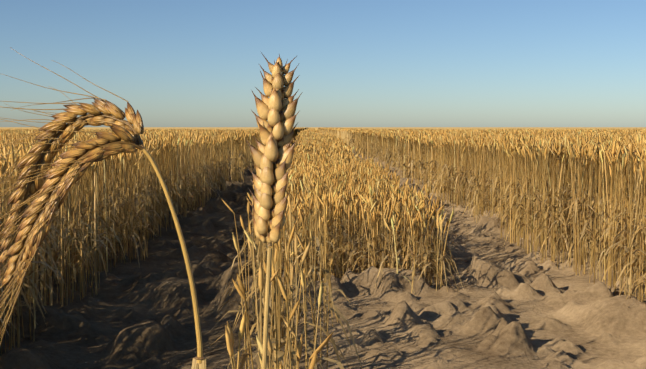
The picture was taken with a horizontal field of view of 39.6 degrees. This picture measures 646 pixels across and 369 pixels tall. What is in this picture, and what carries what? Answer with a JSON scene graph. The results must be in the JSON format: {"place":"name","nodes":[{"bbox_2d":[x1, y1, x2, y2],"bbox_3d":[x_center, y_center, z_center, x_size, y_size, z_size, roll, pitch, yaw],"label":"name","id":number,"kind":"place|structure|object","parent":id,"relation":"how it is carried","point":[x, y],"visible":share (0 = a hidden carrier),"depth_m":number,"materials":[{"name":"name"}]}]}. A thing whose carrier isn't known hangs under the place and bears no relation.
{"place":"outdoors","nodes":[
{"label":"outdoors","id":0,"kind":"place"},
{"bbox_2d":[0,135,645,368],"bbox_3d":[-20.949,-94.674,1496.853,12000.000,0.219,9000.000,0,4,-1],"label":"ground","id":1,"kind":"structure","parent":0,"point":[513,305],"depth_m":4.21,"materials":[{"name":"brown soil"}]},
{"bbox_2d":[142,148,206,368],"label":"wheat stem","id":2,"kind":"object","parent":1,"relation":"on","point":[199,361],"visible":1,"depth_m":0.46,"materials":[{"name":"yellow plant"}]},
{"bbox_2d":[0,47,144,343],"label":"wheat ears","id":3,"kind":"object","parent":2,"relation":"attached to","point":[33,224],"visible":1,"depth_m":0.45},
{"bbox_2d":[262,248,271,368],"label":"wheat stem","id":4,"kind":"object","parent":1,"relation":"on","point":[266,308],"visible":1,"depth_m":0.46,"materials":[{"name":"yellow plant"}]},
{"bbox_2d":[245,51,301,245],"bbox_3d":[-0.025,-0.018,0.459,0.030,0.100,0.022,0,4,-1],"label":"wheat ear","id":5,"kind":"object","parent":4,"relation":"attached to","point":[273,153],"visible":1,"depth_m":0.46},
{"bbox_2d":[209,170,361,368],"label":"wheat clump","id":6,"kind":"object","parent":1,"relation":"on","point":[276,353],"visible":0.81,"depth_m":2.89,"materials":[{"name":"yellow plant"}]},
{"bbox_2d":[0,130,645,354],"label":"wheat field","id":7,"kind":"structure","parent":0,"point":[559,180],"depth_m":5.84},
{"bbox_2d":[0,127,645,189],"bbox_3d":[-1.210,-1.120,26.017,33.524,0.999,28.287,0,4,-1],"label":"wheat field","id":8,"kind":"structure","parent":0,"point":[402,147],"depth_m":17.72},
{"bbox_2d":[0,0,645,126],"label":"sky","id":9,"kind":"structure","parent":0,"point":[177,63],"materials":[{"name":"blue"}]},
{"bbox_2d":[292,128,369,140],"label":"wheat field","id":10,"kind":"structure","parent":0,"point":[322,129],"depth_m":60.16,"materials":[{"name":"yellow plant"}]}
]}

